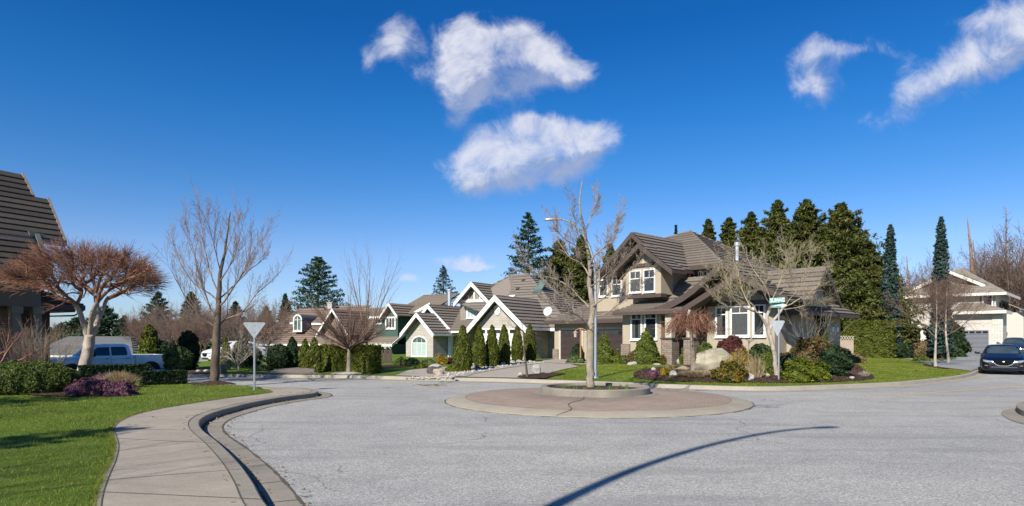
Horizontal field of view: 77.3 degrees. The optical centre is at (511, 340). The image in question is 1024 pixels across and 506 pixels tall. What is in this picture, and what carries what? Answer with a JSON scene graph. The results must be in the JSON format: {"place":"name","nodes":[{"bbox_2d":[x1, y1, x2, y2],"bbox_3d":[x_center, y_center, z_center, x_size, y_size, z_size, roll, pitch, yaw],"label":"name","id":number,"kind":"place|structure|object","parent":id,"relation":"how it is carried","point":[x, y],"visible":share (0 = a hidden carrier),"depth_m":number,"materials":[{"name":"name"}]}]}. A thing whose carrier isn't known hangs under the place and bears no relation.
{"place":"outdoors","nodes":[
{"label":"outdoors","id":0,"kind":"place"},
{"bbox_2d":[99,369,140,384],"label":"straw grass","id":1,"kind":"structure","parent":0,"point":[132,379],"depth_m":20.54,"materials":[{"name":"beige plant"}]},
{"bbox_2d":[0,381,266,505],"bbox_3d":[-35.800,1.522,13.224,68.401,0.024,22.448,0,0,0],"label":"lawn ground","id":2,"kind":"structure","parent":0,"point":[36,468],"depth_m":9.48,"materials":[{"name":"green plant"}]},
{"bbox_2d":[25,385,139,395],"bbox_3d":[-18.780,1.485,24.921,4.138,0.001,21.128,0,0,-44],"label":"mulch bed","id":3,"kind":"object","parent":2,"relation":"on","point":[57,394],"visible":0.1,"depth_m":17.53,"materials":[{"name":"brown soil"}]},
{"bbox_2d":[0,321,73,361],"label":"hydrangea","id":4,"kind":"object","parent":3,"relation":"on","point":[19,354],"visible":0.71,"depth_m":23.50,"materials":[{"name":"brown plant"}]},
{"bbox_2d":[0,359,81,395],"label":"rounded hedge","id":5,"kind":"object","parent":3,"relation":"on","point":[17,377],"visible":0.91,"depth_m":17.91,"materials":[{"name":"green plant"}]},
{"bbox_2d":[0,313,83,364],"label":"hydrangea","id":6,"kind":"object","parent":3,"relation":"on","point":[59,353],"visible":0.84,"depth_m":23.53,"materials":[{"name":"brown plant"}]},
{"bbox_2d":[63,377,90,396],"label":"heather","id":7,"kind":"object","parent":3,"relation":"on","point":[75,387],"visible":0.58,"depth_m":17.48,"materials":[{"name":"purple plant"}]},
{"bbox_2d":[0,230,172,370],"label":"pollarded tree","id":8,"kind":"object","parent":3,"relation":"on","point":[33,269],"visible":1,"depth_m":22.32,"materials":[{"name":"brown plant"}]},
{"bbox_2d":[78,377,110,396],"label":"heather","id":9,"kind":"object","parent":3,"relation":"on","point":[95,387],"visible":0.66,"depth_m":17.46,"materials":[{"name":"purple plant"}]},
{"bbox_2d":[77,363,151,381],"bbox_3d":[-14.344,1.220,23.174,2.313,0.769,0.549,0,0,-42],"label":"square hedge","id":10,"kind":"object","parent":3,"relation":"on","point":[87,371],"visible":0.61,"depth_m":22.93,"materials":[{"name":"green plant"}]},
{"bbox_2d":[100,380,139,396],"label":"heather","id":11,"kind":"object","parent":3,"relation":"on","point":[122,388],"visible":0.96,"depth_m":17.39,"materials":[{"name":"purple plant"}]},
{"bbox_2d":[139,369,187,384],"bbox_3d":[-12.016,1.305,22.094,1.510,0.600,0.491,0,0,-42],"label":"square hedge","id":12,"kind":"object","parent":2,"relation":"on","point":[161,377],"visible":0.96,"depth_m":21.93,"materials":[{"name":"green plant"}]},
{"bbox_2d":[150,176,292,380],"bbox_3d":[-10.216,-2.070,22.523,4.742,7.317,3.624,0,0,-8],"label":"street tree","id":13,"kind":"object","parent":2,"relation":"on","point":[215,361],"visible":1,"depth_m":22.30,"materials":[{"name":"brown plant"}]},
{"bbox_2d":[243,322,264,389],"bbox_3d":[-7.799,0.538,19.376,0.636,2.163,0.087,0,0,-12],"label":"give way sign","id":14,"kind":"object","parent":2,"relation":"on","point":[254,328],"visible":0.93,"depth_m":19.36,"materials":[{"name":"metal"}]},
{"bbox_2d":[93,387,311,505],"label":"sidewalk","id":15,"kind":"structure","parent":0,"point":[151,456],"depth_m":7.81,"materials":[{"name":"concrete"}]},
{"bbox_2d":[88,389,271,505],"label":"edge grass","id":16,"kind":"structure","parent":15,"relation":"on","point":[113,447],"depth_m":8.92,"materials":[{"name":"green plant"}]},
{"bbox_2d":[100,385,311,505],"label":"pavement joints","id":17,"kind":"object","parent":15,"relation":"on","point":[107,479],"visible":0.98,"depth_m":7.37,"materials":[{"name":"grey concrete"}]},
{"bbox_2d":[398,362,577,377],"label":"paver driveway","id":18,"kind":"structure","parent":0,"point":[513,372],"depth_m":28.38,"materials":[{"name":"grey concrete"}]},
{"bbox_2d":[0,0,1023,339],"label":"sky","id":19,"kind":"structure","parent":0,"point":[429,128],"materials":[{"name":"blue"}]},
{"bbox_2d":[50,346,977,385],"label":"lawn ground","id":20,"kind":"structure","parent":0,"point":[395,371],"depth_m":27.79,"materials":[{"name":"green plant"}]},
{"bbox_2d":[0,170,84,361],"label":"dark tiled house","id":21,"kind":"structure","parent":20,"relation":"on","point":[26,215],"depth_m":26.82,"materials":[{"name":"tile"}]},
{"bbox_2d":[50,336,139,356],"bbox_3d":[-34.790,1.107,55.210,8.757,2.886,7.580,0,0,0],"label":"van","id":22,"kind":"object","parent":20,"relation":"on","point":[132,345],"depth_m":53.92,"materials":[{"name":"beige paint"}]},
{"bbox_2d":[70,305,129,335],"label":"fir tree","id":23,"kind":"object","parent":20,"relation":"on","point":[108,318],"visible":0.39,"depth_m":69.45,"materials":[{"name":"green plant"}]},
{"bbox_2d":[113,309,158,341],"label":"bare tree","id":24,"kind":"object","parent":20,"relation":"on","point":[138,331],"visible":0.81,"depth_m":54.38,"materials":[{"name":"brown plant"}]},
{"bbox_2d":[136,324,160,353],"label":"cypress bush","id":25,"kind":"object","parent":20,"relation":"on","point":[149,342],"visible":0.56,"depth_m":38.84,"materials":[{"name":"green plant"}]},
{"bbox_2d":[131,291,179,343],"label":"fir tree","id":26,"kind":"object","parent":20,"relation":"on","point":[162,300],"visible":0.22,"depth_m":77.50,"materials":[{"name":"green plant"}]},
{"bbox_2d":[137,295,192,343],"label":"bare tree","id":27,"kind":"object","parent":20,"relation":"on","point":[163,328],"visible":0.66,"depth_m":57.62,"materials":[{"name":"brown plant"}]},
{"bbox_2d":[162,345,194,369],"bbox_3d":[-16.299,0.904,31.313,1.492,1.426,1.362,0,0,0],"label":"tall shrub","id":28,"kind":"object","parent":20,"relation":"on","point":[174,357],"visible":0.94,"depth_m":30.94,"materials":[{"name":"green plant"}]},
{"bbox_2d":[220,302,249,341],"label":"bare tree","id":29,"kind":"object","parent":20,"relation":"on","point":[227,333],"visible":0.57,"depth_m":61.72,"materials":[{"name":"brown plant"}]},
{"bbox_2d":[220,324,268,372],"bbox_3d":[-12.755,0.393,29.976,2.274,2.673,3.712,0,0,-37],"label":"twisted shrub","id":30,"kind":"object","parent":20,"relation":"on","point":[237,360],"visible":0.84,"depth_m":29.94,"materials":[{"name":"white plant"}]},
{"bbox_2d":[266,344,290,368],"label":"shrub","id":31,"kind":"object","parent":20,"relation":"on","point":[279,355],"visible":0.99,"depth_m":31.50,"materials":[{"name":"green plant"}]},
{"bbox_2d":[249,302,370,353],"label":"brown roof house","id":32,"kind":"structure","parent":20,"relation":"on","point":[299,336],"depth_m":65.02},
{"bbox_2d":[277,256,352,315],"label":"fir tree","id":33,"kind":"object","parent":20,"relation":"on","point":[314,277],"visible":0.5,"depth_m":89.17,"materials":[{"name":"green plant"}]},
{"bbox_2d":[298,282,397,371],"bbox_3d":[-7.331,-0.636,28.651,4.500,4.424,4.850,0,0,0],"label":"street tree","id":34,"kind":"object","parent":20,"relation":"on","point":[350,334],"visible":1,"depth_m":28.46,"materials":[{"name":"brown plant"}]},
{"bbox_2d":[320,343,381,375],"bbox_3d":[-7.416,0.866,29.265,3.580,1.479,0.921,0,0,33],"label":"long hedge","id":35,"kind":"object","parent":20,"relation":"on","point":[365,358],"visible":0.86,"depth_m":28.63,"materials":[{"name":"green plant"}]},
{"bbox_2d":[308,293,459,353],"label":"green house","id":36,"kind":"structure","parent":20,"relation":"on","point":[405,313],"depth_m":59.34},
{"bbox_2d":[381,364,406,368],"bbox_3d":[-7.030,1.344,31.722,6.007,0.154,3.271,0,0,-40],"label":"green house bed","id":37,"kind":"object","parent":20,"relation":"on","point":[389,366],"visible":0.24,"depth_m":32.29,"materials":[{"name":"soil"}]},
{"bbox_2d":[339,230,403,343],"bbox_3d":[-6.606,-1.751,30.454,3.199,6.652,2.696,0,0,-18],"label":"street tree","id":38,"kind":"object","parent":37,"relation":"on","point":[360,313],"visible":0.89,"depth_m":30.27,"materials":[{"name":"brown plant"}]},
{"bbox_2d":[431,265,457,305],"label":"cedar tree","id":39,"kind":"object","parent":20,"relation":"on","point":[443,274],"visible":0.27,"depth_m":79.83,"materials":[{"name":"green plant"}]},
{"bbox_2d":[405,360,545,379],"bbox_3d":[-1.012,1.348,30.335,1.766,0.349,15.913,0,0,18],"label":"cobbles","id":40,"kind":"object","parent":20,"relation":"on","point":[440,376],"visible":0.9,"depth_m":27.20,"materials":[{"name":"grey stone"}]},
{"bbox_2d":[452,325,473,371],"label":"cypress","id":41,"kind":"object","parent":40,"relation":"on","point":[463,356],"visible":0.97,"depth_m":28.41,"materials":[{"name":"green plant"}]},
{"bbox_2d":[472,325,486,366],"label":"cypress","id":42,"kind":"object","parent":40,"relation":"on","point":[479,348],"visible":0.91,"depth_m":31.49,"materials":[{"name":"green plant"}]},
{"bbox_2d":[485,324,499,365],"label":"cypress","id":43,"kind":"object","parent":40,"relation":"on","point":[492,352],"visible":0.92,"depth_m":31.87,"materials":[{"name":"green plant"}]},
{"bbox_2d":[498,325,511,364],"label":"cypress","id":44,"kind":"object","parent":40,"relation":"on","point":[505,354],"visible":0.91,"depth_m":33.33,"materials":[{"name":"green plant"}]},
{"bbox_2d":[400,273,583,359],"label":"stone gable house","id":45,"kind":"structure","parent":20,"relation":"on","point":[430,330],"depth_m":48.93,"materials":[{"name":"beige tile"}]},
{"bbox_2d":[411,336,426,356],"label":"window","id":46,"kind":"structure","parent":45,"relation":"in","point":[419,343],"depth_m":49.23,"materials":[{"name":"white glass"}]},
{"bbox_2d":[511,324,523,361],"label":"cypress","id":47,"kind":"object","parent":20,"relation":"on","point":[517,347],"visible":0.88,"depth_m":37.24,"materials":[{"name":"green plant"}]},
{"bbox_2d":[500,212,557,286],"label":"fir tree","id":48,"kind":"object","parent":20,"relation":"on","point":[534,240],"visible":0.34,"depth_m":55.72,"materials":[{"name":"green plant"}]},
{"bbox_2d":[523,323,536,360],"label":"cypress","id":49,"kind":"object","parent":20,"relation":"on","point":[530,346],"visible":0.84,"depth_m":38.91,"materials":[{"name":"green plant"}]},
{"bbox_2d":[536,239,583,300],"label":"cedar tree","id":50,"kind":"object","parent":20,"relation":"on","point":[559,260],"visible":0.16,"depth_m":61.02,"materials":[{"name":"green plant"}]},
{"bbox_2d":[544,218,599,377],"bbox_3d":[2.301,-1.584,24.689,2.158,6.291,0.320,0,0,0],"label":"street lamp","id":51,"kind":"object","parent":20,"relation":"on","point":[595,332],"visible":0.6,"depth_m":24.64,"materials":[{"name":"metal"}]},
{"bbox_2d":[559,234,598,304],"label":"cedar tree","id":52,"kind":"object","parent":20,"relation":"on","point":[579,277],"visible":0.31,"depth_m":59.08,"materials":[{"name":"green plant"}]},
{"bbox_2d":[544,230,859,364],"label":"two storey house","id":53,"kind":"structure","parent":20,"relation":"on","point":[675,285],"depth_m":35.06,"materials":[{"name":"beige paint"}]},
{"bbox_2d":[561,330,579,358],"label":"garage door","id":54,"kind":"structure","parent":53,"relation":"in","point":[567,343],"depth_m":41.10,"materials":[{"name":"brown wood"}]},
{"bbox_2d":[597,329,622,353],"bbox_3d":[6.112,0.347,38.416,0.080,2.005,2.855,0,0,-43],"label":"garage door","id":55,"kind":"structure","parent":53,"relation":"in","point":[615,336],"depth_m":38.34,"materials":[{"name":"brown wood"}]},
{"bbox_2d":[629,315,642,340],"bbox_3d":[6.952,-0.754,35.851,0.100,1.580,0.842,0,0,-43],"label":"window","id":56,"kind":"structure","parent":53,"relation":"in","point":[636,321],"depth_m":35.87,"materials":[{"name":"white glass"}]},
{"bbox_2d":[714,306,727,337],"bbox_3d":[10.514,-0.906,32.177,0.100,1.600,0.725,0,0,-43],"label":"window","id":57,"kind":"structure","parent":53,"relation":"in","point":[724,311],"depth_m":32.17,"materials":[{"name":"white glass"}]},
{"bbox_2d":[730,305,749,337],"bbox_3d":[11.183,-0.939,31.459,0.100,1.629,1.079,0,0,-43],"label":"window","id":58,"kind":"structure","parent":53,"relation":"in","point":[739,317],"depth_m":31.45,"materials":[{"name":"grey glass"}]},
{"bbox_2d":[752,304,765,337],"bbox_3d":[11.853,-0.939,30.741,0.100,1.639,0.709,0,0,-43],"label":"window","id":59,"kind":"structure","parent":53,"relation":"in","point":[757,322],"depth_m":30.75,"materials":[{"name":"white glass"}]},
{"bbox_2d":[717,217,742,250],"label":"cedar tree","id":60,"kind":"object","parent":20,"relation":"on","point":[727,236],"visible":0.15,"depth_m":59.66,"materials":[{"name":"green plant"}]},
{"bbox_2d":[733,211,767,261],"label":"cedar tree","id":61,"kind":"object","parent":20,"relation":"on","point":[748,234],"visible":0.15,"depth_m":57.45,"materials":[{"name":"green plant"}]},
{"bbox_2d":[633,363,873,381],"bbox_3d":[13.703,1.308,29.481,8.925,0.317,20.985,0,0,56],"label":"mulch bed","id":62,"kind":"object","parent":20,"relation":"on","point":[677,378],"visible":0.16,"depth_m":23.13,"materials":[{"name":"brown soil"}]},
{"bbox_2d":[653,305,729,370],"bbox_3d":[6.989,-0.037,24.668,2.755,2.732,2.860,0,0,-36],"label":"weeping tree","id":63,"kind":"object","parent":62,"relation":"on","point":[693,323],"visible":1,"depth_m":24.59,"materials":[{"name":"brown plant"}]},
{"bbox_2d":[694,348,731,370],"bbox_3d":[7.947,0.877,24.605,1.934,1.172,1.127,0,0,6],"label":"boulder","id":64,"kind":"object","parent":62,"relation":"on","point":[708,359],"visible":0.49,"depth_m":24.25,"materials":[{"name":"beige stone"}]},
{"bbox_2d":[709,359,748,381],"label":"juniper","id":65,"kind":"object","parent":62,"relation":"on","point":[733,370],"visible":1,"depth_m":22.19,"materials":[{"name":"yellow plant"}]},
{"bbox_2d":[716,335,746,355],"bbox_3d":[9.762,0.486,28.506,1.626,1.520,1.531,0,0,0],"label":"barberry","id":66,"kind":"object","parent":62,"relation":"on","point":[728,345],"visible":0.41,"depth_m":28.20,"materials":[{"name":"red plant"}]},
{"bbox_2d":[698,227,847,374],"bbox_3d":[9.520,-1.420,23.489,6.190,5.661,3.597,0,0,0],"label":"garden tree","id":67,"kind":"object","parent":62,"relation":"on","point":[768,327],"visible":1,"depth_m":23.54,"materials":[{"name":"brown plant"}]},
{"bbox_2d":[769,297,785,378],"bbox_3d":[9.368,-0.020,22.557,0.571,2.983,0.166,0,0,16],"label":"street sign","id":68,"kind":"object","parent":62,"relation":"on","point":[778,324],"visible":1,"depth_m":22.54,"materials":[{"name":"metal"}]},
{"bbox_2d":[780,356,819,381],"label":"golden juniper","id":69,"kind":"object","parent":62,"relation":"on","point":[799,371],"visible":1,"depth_m":22.33,"materials":[{"name":"green plant"}]},
{"bbox_2d":[780,334,832,365],"bbox_3d":[12.698,0.541,27.099,2.503,1.593,2.551,0,0,0],"label":"russet shrub","id":70,"kind":"object","parent":62,"relation":"on","point":[810,348],"visible":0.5,"depth_m":26.61,"materials":[{"name":"brown plant"}]},
{"bbox_2d":[810,360,833,379],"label":"golden juniper","id":71,"kind":"object","parent":62,"relation":"on","point":[820,370],"visible":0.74,"depth_m":22.90,"materials":[{"name":"green plant"}]},
{"bbox_2d":[818,344,854,376],"bbox_3d":[12.314,0.773,24.329,1.303,1.264,1.208,0,0,-30],"label":"dark shrub","id":72,"kind":"object","parent":62,"relation":"on","point":[838,359],"visible":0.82,"depth_m":23.99,"materials":[{"name":"green plant"}]},
{"bbox_2d":[748,199,795,265],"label":"cedar tree","id":73,"kind":"object","parent":20,"relation":"on","point":[774,224],"visible":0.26,"depth_m":56.27,"materials":[{"name":"green plant"}]},
{"bbox_2d":[771,228,807,268],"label":"cedar tree","id":74,"kind":"object","parent":20,"relation":"on","point":[794,233],"visible":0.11,"depth_m":54.51,"materials":[{"name":"green plant"}]},
{"bbox_2d":[779,198,843,280],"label":"cedar tree","id":75,"kind":"object","parent":20,"relation":"on","point":[805,222],"visible":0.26,"depth_m":55.26,"materials":[{"name":"green plant"}]},
{"bbox_2d":[792,227,880,334],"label":"cedar tree","id":76,"kind":"object","parent":20,"relation":"on","point":[828,244],"visible":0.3,"depth_m":51.43,"materials":[{"name":"green plant"}]},
{"bbox_2d":[840,264,925,345],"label":"cedar tree","id":77,"kind":"object","parent":20,"relation":"on","point":[872,294],"visible":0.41,"depth_m":48.79,"materials":[{"name":"green plant"}]},
{"bbox_2d":[923,364,947,368],"bbox_3d":[23.260,1.406,35.177,1.082,0.059,6.785,0,0,27],"label":"birch bed","id":78,"kind":"object","parent":20,"relation":"on","point":[929,365],"visible":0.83,"depth_m":34.52,"materials":[{"name":"brown soil"}]},
{"bbox_2d":[875,268,980,365],"bbox_3d":[22.894,-1.205,34.838,4.602,5.503,5.471,0,0,0],"label":"birch tree","id":79,"kind":"object","parent":78,"relation":"on","point":[946,298],"visible":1,"depth_m":34.54,"materials":[{"name":"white plant"}]},
{"bbox_2d":[926,216,955,358],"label":"spruce tree","id":80,"kind":"object","parent":20,"relation":"on","point":[940,263],"visible":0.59,"depth_m":46.80,"materials":[{"name":"green plant"}]},
{"bbox_2d":[902,270,996,362],"bbox_3d":[26.924,-1.435,38.897,4.553,5.906,5.282,0,0,-26],"label":"birch tree","id":81,"kind":"object","parent":20,"relation":"on","point":[946,329],"visible":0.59,"depth_m":38.91,"materials":[{"name":"brown plant"}]},
{"bbox_2d":[902,268,1023,355],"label":"white house","id":82,"kind":"structure","parent":20,"relation":"on","point":[1002,319],"depth_m":55.11,"materials":[{"name":"beige wood"}]},
{"bbox_2d":[963,330,988,355],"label":"garage door","id":83,"kind":"structure","parent":82,"relation":"in","point":[975,340],"depth_m":54.00,"materials":[{"name":"white metal"}]},
{"bbox_2d":[949,226,1023,310],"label":"bare tree","id":84,"kind":"object","parent":20,"relation":"on","point":[986,269],"visible":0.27,"depth_m":71.98,"materials":[{"name":"brown plant"}]},
{"bbox_2d":[959,221,1023,311],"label":"bare tree","id":85,"kind":"object","parent":20,"relation":"on","point":[1001,259],"visible":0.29,"depth_m":73.56,"materials":[{"name":"brown plant"}]},
{"bbox_2d":[973,224,1023,311],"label":"bare tree","id":86,"kind":"object","parent":20,"relation":"on","point":[1020,283],"visible":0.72,"depth_m":69.19,"materials":[{"name":"brown plant"}]},
{"bbox_2d":[152,358,1023,505],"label":"road","id":87,"kind":"structure","parent":0,"point":[359,442],"depth_m":9.67,"materials":[{"name":"grey asphalt"}]},
{"bbox_2d":[50,344,163,369],"bbox_3d":[-22.375,1.151,35.313,2.440,1.937,6.110,0,0,38],"label":"pickup truck","id":88,"kind":"object","parent":87,"relation":"on","point":[109,354],"visible":0.5,"depth_m":34.85,"materials":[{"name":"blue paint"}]},
{"bbox_2d":[157,308,207,344],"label":"bare tree","id":89,"kind":"object","parent":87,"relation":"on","point":[189,326],"visible":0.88,"depth_m":51.83,"materials":[{"name":"brown plant"}]},
{"bbox_2d":[177,330,201,369],"bbox_3d":[-16.442,0.544,32.528,1.158,2.176,1.130,0,0,37],"label":"dark shrub","id":90,"kind":"object","parent":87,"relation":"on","point":[188,339],"visible":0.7,"depth_m":32.33,"materials":[{"name":"green plant"}]},
{"bbox_2d":[188,382,330,505],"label":"kerb","id":91,"kind":"structure","parent":87,"relation":"on","point":[280,491],"depth_m":8.97,"materials":[{"name":"concrete"}]},
{"bbox_2d":[201,391,331,505],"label":"gutter dirt","id":92,"kind":"structure","parent":87,"relation":"on","point":[286,483],"depth_m":8.47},
{"bbox_2d":[243,293,302,356],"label":"bare tree","id":93,"kind":"object","parent":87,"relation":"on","point":[270,318],"visible":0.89,"depth_m":55.90,"materials":[{"name":"brown plant"}]},
{"bbox_2d":[188,369,996,391],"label":"kerb","id":94,"kind":"structure","parent":87,"relation":"on","point":[974,374],"depth_m":24.33,"materials":[{"name":"concrete"}]},
{"bbox_2d":[975,344,1023,374],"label":"parked car","id":95,"kind":"object","parent":87,"relation":"on","point":[1001,357],"visible":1,"depth_m":30.92,"materials":[{"name":"blue paint"}]},
{"bbox_2d":[444,382,755,417],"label":"traffic island","id":96,"kind":"structure","parent":0,"point":[557,400],"depth_m":15.62,"materials":[{"name":"concrete"}]},
{"bbox_2d":[509,179,660,386],"bbox_3d":[1.880,-1.671,17.502,3.920,6.078,2.898,0,0,0],"label":"street tree","id":97,"kind":"object","parent":96,"relation":"on","point":[590,352],"visible":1,"depth_m":17.57,"materials":[{"name":"brown plant"}]},
{"bbox_2d":[905,356,979,370],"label":"side street","id":98,"kind":"structure","parent":0,"point":[971,363],"depth_m":38.84,"materials":[{"name":"grey concrete"}]},
{"bbox_2d":[1001,401,1023,423],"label":"kerb island","id":99,"kind":"structure","parent":0,"point":[1016,414],"depth_m":14.13,"materials":[{"name":"concrete"}]},
{"label":"ground","id":100,"kind":"structure","parent":0,"visible":0},
{"bbox_2d":[50,317,82,341],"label":"fir tree","id":101,"kind":"object","parent":100,"relation":"on","point":[73,324],"visible":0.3,"depth_m":78.94,"materials":[{"name":"green plant"}]},
{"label":"foundation bed","id":102,"kind":"structure","parent":0,"visible":0},
{"bbox_2d":[597,332,614,363],"bbox_3d":[5.237,0.468,36.418,1.382,1.888,1.252,0,0,0],"label":"topiary cone","id":103,"kind":"object","parent":102,"relation":"on","point":[605,352],"visible":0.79,"depth_m":36.05,"materials":[{"name":"green plant"}]},
{"bbox_2d":[633,327,659,364],"bbox_3d":[7.256,0.326,34.553,1.460,2.150,1.457,0,0,45],"label":"topiary cone","id":104,"kind":"object","parent":102,"relation":"on","point":[645,351],"visible":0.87,"depth_m":34.19,"materials":[{"name":"green plant"}]},
{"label":"hedge bed","id":105,"kind":"structure","parent":0,"visible":0},
{"bbox_2d":[801,202,929,327],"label":"cedar tree","id":106,"kind":"object","parent":105,"relation":"on","point":[843,223],"visible":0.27,"depth_m":52.58,"materials":[{"name":"green plant"}]},
{"bbox_2d":[843,319,896,357],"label":"clipped hedge","id":107,"kind":"object","parent":105,"relation":"on","point":[871,339],"visible":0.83,"depth_m":46.97,"materials":[{"name":"green plant"}]},
{"bbox_2d":[832,238,927,339],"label":"cedar tree","id":108,"kind":"object","parent":105,"relation":"on","point":[867,250],"visible":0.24,"depth_m":50.63,"materials":[{"name":"green plant"}]},
{"bbox_2d":[880,224,903,345],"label":"spruce tree","id":109,"kind":"object","parent":105,"relation":"on","point":[890,274],"visible":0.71,"depth_m":47.75,"materials":[{"name":"green plant"}]},
{"bbox_2d":[923,318,972,356],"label":"weeping spruce","id":110,"kind":"object","parent":105,"relation":"on","point":[962,346],"visible":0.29,"depth_m":50.63,"materials":[{"name":"green plant"}]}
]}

